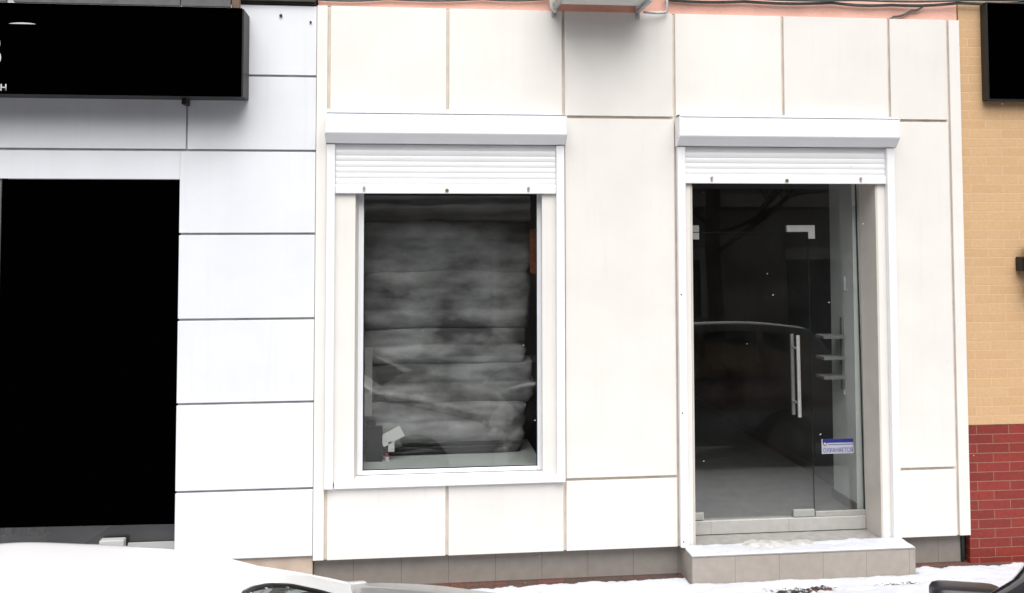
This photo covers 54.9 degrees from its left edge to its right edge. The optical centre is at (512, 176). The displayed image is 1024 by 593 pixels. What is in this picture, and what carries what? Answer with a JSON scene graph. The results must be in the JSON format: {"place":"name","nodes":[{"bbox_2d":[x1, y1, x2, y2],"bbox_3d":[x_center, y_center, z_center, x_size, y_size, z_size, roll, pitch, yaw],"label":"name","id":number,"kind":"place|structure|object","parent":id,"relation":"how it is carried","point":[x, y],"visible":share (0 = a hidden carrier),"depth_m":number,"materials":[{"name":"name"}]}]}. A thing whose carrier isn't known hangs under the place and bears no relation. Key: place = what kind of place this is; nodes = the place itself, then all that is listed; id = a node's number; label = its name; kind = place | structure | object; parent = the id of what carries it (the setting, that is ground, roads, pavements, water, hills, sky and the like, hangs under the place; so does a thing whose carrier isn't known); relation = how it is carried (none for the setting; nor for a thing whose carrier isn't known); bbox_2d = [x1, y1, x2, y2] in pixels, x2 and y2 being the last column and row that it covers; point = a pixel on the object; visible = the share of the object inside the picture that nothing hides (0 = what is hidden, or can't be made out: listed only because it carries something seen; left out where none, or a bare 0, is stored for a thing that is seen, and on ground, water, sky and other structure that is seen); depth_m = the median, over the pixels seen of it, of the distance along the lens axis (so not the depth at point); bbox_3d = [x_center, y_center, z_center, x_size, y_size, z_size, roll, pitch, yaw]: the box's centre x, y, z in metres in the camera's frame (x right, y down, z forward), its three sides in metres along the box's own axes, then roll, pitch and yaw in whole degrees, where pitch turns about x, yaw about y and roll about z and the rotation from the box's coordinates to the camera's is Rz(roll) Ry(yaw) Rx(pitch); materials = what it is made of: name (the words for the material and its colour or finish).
{"place":"outdoors","nodes":[
{"label":"outdoors","id":0,"kind":"place"},
{"bbox_2d":[385,453,388,460],"bbox_3d":[-0.951,2.127,7.477,0.033,0.054,0.034,0,-3,-6],"label":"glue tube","id":1,"kind":"object","parent":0,"point":[386,456],"visible":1,"depth_m":7.46,"materials":[{"name":"white plastic"}]},
{"bbox_2d":[424,529,1023,592],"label":"pavement","id":2,"kind":"structure","parent":0,"point":[500,584],"depth_m":7.21,"materials":[{"name":"snow"}]},
{"bbox_2d":[0,0,317,574],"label":"white building","id":3,"kind":"structure","parent":2,"relation":"on","point":[157,340],"depth_m":6.94,"materials":[{"name":"white painted panels"},{"name":"dark glass"},{"name":"beige tile"}]},
{"bbox_2d":[0,527,49,542],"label":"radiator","id":4,"kind":"object","parent":3,"relation":"attached to","point":[29,535],"visible":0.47,"depth_m":7.18,"materials":[{"name":"grey metal"}]},
{"bbox_2d":[99,537,125,545],"bbox_3d":[-2.774,2.600,6.830,0.165,0.175,0.070,0,-3,-6],"label":"white crate","id":5,"kind":"object","parent":3,"relation":"on","point":[114,541],"visible":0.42,"depth_m":6.80,"materials":[{"name":"white plastic"}]},
{"bbox_2d":[0,0,249,105],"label":"shop sign","id":6,"kind":"object","parent":3,"relation":"attached to","point":[188,51],"visible":1,"depth_m":6.73,"materials":[{"name":"metal"}]},
{"bbox_2d":[83,524,174,545],"bbox_3d":[-2.938,2.752,8.164,0.720,0.008,2.070,0,-3,-6],"label":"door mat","id":7,"kind":"object","parent":3,"relation":"attached to","point":[149,533],"depth_m":7.50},
{"bbox_2d":[313,0,970,583],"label":"shop building","id":8,"kind":"structure","parent":2,"relation":"on","point":[779,276],"depth_m":7.41,"materials":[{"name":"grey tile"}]},
{"bbox_2d":[364,347,371,415],"bbox_3d":[-1.088,1.546,7.428,0.059,0.515,0.018,0,-3,-6],"label":"display strip","id":9,"kind":"object","parent":8,"relation":"attached to","point":[367,381],"visible":1,"depth_m":7.42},
{"bbox_2d":[366,419,382,461],"bbox_3d":[-1.048,1.997,7.473,0.124,0.312,0.060,0,-3,-6],"label":"black box","id":10,"kind":"object","parent":8,"relation":"on","point":[374,444],"visible":1,"depth_m":7.44,"materials":[{"name":"plastic"}]},
{"bbox_2d":[382,426,404,451],"bbox_3d":[-0.916,1.985,7.466,0.195,0.195,0.010,0,-3,-6],"label":"price card","id":11,"kind":"object","parent":8,"relation":"on","point":[390,437],"visible":1,"depth_m":7.46,"materials":[{"name":"white paper"}]},
{"bbox_2d":[316,0,541,1],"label":"wall cable","id":12,"kind":"object","parent":8,"relation":"attached to","point":[426,0],"depth_m":7.25,"materials":[{"name":"black rubber"}]},
{"bbox_2d":[324,112,566,489],"bbox_3d":[-0.471,0.879,7.093,1.750,2.669,0.130,0,-3,-6],"label":"roller shutter","id":13,"kind":"object","parent":8,"relation":"attached to","point":[476,160],"visible":1,"depth_m":7.15,"materials":[{"name":"white metal"}]},
{"bbox_2d":[326,109,543,114],"bbox_3d":[-0.473,-0.470,7.157,1.731,0.038,0.129,0,-3,-6],"label":"snow layer","id":14,"kind":"object","parent":13,"relation":"on","point":[506,112],"visible":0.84,"depth_m":7.10,"materials":[{"name":"white snow"}]},
{"bbox_2d":[334,193,556,488],"bbox_3d":[-0.475,1.101,7.202,1.608,2.240,0.181,0,-3,-6],"label":"display window","id":15,"kind":"structure","parent":8,"relation":"in","point":[480,475],"depth_m":7.15,"materials":[{"name":"white plastic"}]},
{"bbox_2d":[383,440,521,455],"bbox_3d":[-0.534,2.103,7.865,1.214,0.149,0.451,0,-3,-6],"label":"folded bedding","id":16,"kind":"object","parent":8,"relation":"on","point":[449,447],"visible":0.38,"depth_m":7.67,"materials":[{"name":"black fabric"}]},
{"bbox_2d":[364,401,525,443],"bbox_3d":[-0.542,1.907,7.847,1.294,0.354,0.515,0,-3,-6],"label":"folded bedding","id":17,"kind":"object","parent":16,"relation":"on","point":[442,422],"visible":0.6,"depth_m":7.62,"materials":[{"name":"grey fabric"}]},
{"bbox_2d":[372,355,533,402],"bbox_3d":[-0.512,1.611,7.861,1.377,0.352,0.509,0,-3,-6],"label":"folded bedding","id":18,"kind":"object","parent":17,"relation":"on","point":[428,383],"visible":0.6,"depth_m":7.63,"materials":[{"name":"grey fabric"}]},
{"bbox_2d":[364,327,526,365],"bbox_3d":[-0.554,1.322,7.887,1.338,0.361,0.491,0,-3,-6],"label":"folded bedding","id":19,"kind":"object","parent":18,"relation":"on","point":[475,345],"visible":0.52,"depth_m":7.66,"materials":[{"name":"grey fabric"}]},
{"bbox_2d":[364,269,530,329],"bbox_3d":[-0.528,0.966,7.890,1.344,0.512,0.512,0,-3,-6],"label":"folded bedding","id":20,"kind":"object","parent":19,"relation":"on","point":[459,298],"visible":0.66,"depth_m":7.66,"materials":[{"name":"grey fabric"}]},
{"bbox_2d":[365,219,529,274],"bbox_3d":[-0.530,0.566,7.925,1.385,0.454,0.489,0,-3,-6],"label":"folded bedding","id":21,"kind":"object","parent":20,"relation":"on","point":[416,246],"visible":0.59,"depth_m":7.70,"materials":[{"name":"grey fabric"}]},
{"bbox_2d":[365,196,530,221],"bbox_3d":[-0.518,0.266,7.808,1.330,0.235,0.068,0,-3,-6],"label":"draped cloth","id":22,"kind":"object","parent":21,"relation":"on","point":[458,208],"visible":0.94,"depth_m":7.81,"materials":[{"name":"black fabric"}]},
{"bbox_2d":[530,229,535,273],"bbox_3d":[0.160,0.574,7.610,0.056,0.350,0.004,0,-3,-6],"label":"orange leaflet","id":23,"kind":"object","parent":8,"relation":"hanging from","point":[532,250],"visible":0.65,"depth_m":7.61,"materials":[{"name":"paper"}]},
{"bbox_2d":[549,0,667,18],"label":"air conditioner","id":24,"kind":"object","parent":8,"relation":"attached to","point":[639,6],"visible":1,"depth_m":7.23,"materials":[{"name":"white metal"}]},
{"bbox_2d":[693,232,814,519],"bbox_3d":[1.835,1.534,7.678,1.030,2.205,0.149,0,-4,-6],"label":"door leaf","id":25,"kind":"structure","parent":8,"relation":"in","point":[807,512],"depth_m":7.69,"materials":[{"name":"clear glass"}]},
{"bbox_2d":[675,116,901,547],"bbox_3d":[2.085,1.140,7.370,1.728,3.171,0.130,0,-3,-6],"label":"roller shutter","id":26,"kind":"object","parent":8,"relation":"attached to","point":[735,155],"visible":1,"depth_m":7.43,"materials":[{"name":"white metal"}]},
{"bbox_2d":[676,114,898,118],"bbox_3d":[2.083,-0.455,7.447,1.709,0.027,0.129,0,-3,-6],"label":"snow layer","id":27,"kind":"object","parent":26,"relation":"on","point":[781,116],"visible":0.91,"depth_m":7.40,"materials":[{"name":"white snow"}]},
{"bbox_2d":[816,317,845,389],"bbox_3d":[2.595,1.435,8.004,0.200,0.580,0.160,0,-3,-6],"label":"wall shelf","id":28,"kind":"object","parent":8,"relation":"attached to","point":[841,358],"depth_m":7.99,"materials":[{"name":"grey metal"}]},
{"bbox_2d":[821,438,853,453],"bbox_3d":[2.546,2.108,7.708,0.259,0.113,0.004,0,-4,-6],"label":"security sticker","id":29,"kind":"object","parent":8,"relation":"attached to","point":[832,446],"visible":1,"depth_m":7.71,"materials":[{"name":"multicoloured paper"}]},
{"bbox_2d":[668,0,1023,6],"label":"wall cable","id":30,"kind":"object","parent":8,"relation":"attached to","point":[827,3],"depth_m":7.59,"materials":[{"name":"black rubber"}]},
{"bbox_2d":[767,0,1023,2],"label":"wall cable","id":31,"kind":"object","parent":8,"relation":"attached to","point":[912,1],"depth_m":7.63,"materials":[{"name":"black rubber"}]},
{"bbox_2d":[889,7,923,18],"bbox_3d":[3.073,-1.282,7.671,0.287,0.122,0.020,0,-3,-4],"label":"wall cable","id":32,"kind":"object","parent":8,"relation":"attached to","point":[900,15],"depth_m":7.66,"materials":[{"name":"grey plastic"}]},
{"bbox_2d":[470,562,1023,592],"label":"snow cover","id":33,"kind":"object","parent":2,"relation":"on","point":[923,577],"visible":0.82,"depth_m":7.03,"materials":[{"name":"white snow"}]},
{"bbox_2d":[765,582,915,592],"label":"leaf litter","id":34,"kind":"object","parent":33,"relation":"on","point":[795,591],"visible":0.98,"depth_m":6.97,"materials":[{"name":"brown plant"}]},
{"bbox_2d":[680,529,915,583],"bbox_3d":[2.099,2.854,7.363,1.691,0.246,0.462,0,-3,-6],"label":"entrance step","id":35,"kind":"object","parent":2,"relation":"on","point":[717,569],"visible":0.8,"depth_m":7.16,"materials":[{"name":"tile"}]},
{"bbox_2d":[740,539,813,547],"bbox_3d":[1.945,2.722,7.345,0.660,0.033,0.238,0,-3,-6],"label":"slush","id":36,"kind":"object","parent":35,"relation":"on","point":[765,543],"visible":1,"depth_m":7.30,"materials":[{"name":"white snow"}]},
{"bbox_2d":[685,537,914,556],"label":"step snow","id":37,"kind":"structure","parent":35,"relation":"on","point":[815,546],"depth_m":7.21,"materials":[{"name":"white snow"}]},
{"bbox_2d":[956,1,1023,562],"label":"brick building","id":38,"kind":"structure","parent":2,"relation":"on","point":[992,132],"depth_m":7.66,"materials":[{"name":"yellow brick"},{"name":"red brick"}]},
{"bbox_2d":[980,2,1023,101],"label":"shop sign","id":39,"kind":"object","parent":38,"relation":"attached to","point":[1002,44],"visible":1,"depth_m":7.68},
{"bbox_2d":[1016,257,1023,270],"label":"wall lamp","id":40,"kind":"object","parent":38,"relation":"attached to","point":[1019,263],"visible":1,"depth_m":7.63,"materials":[{"name":"black metal"}]},
{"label":"road","id":41,"kind":"structure","parent":0,"visible":0},
{"bbox_2d":[0,542,491,592],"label":"parked car","id":42,"kind":"object","parent":41,"relation":"on","point":[36,567],"visible":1,"depth_m":3.78,"materials":[{"name":"white paint"}]},
{"bbox_2d":[929,564,1023,592],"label":"parked car","id":43,"kind":"object","parent":41,"relation":"on","point":[1015,584],"visible":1,"depth_m":4.28,"materials":[{"name":"grey paint"}]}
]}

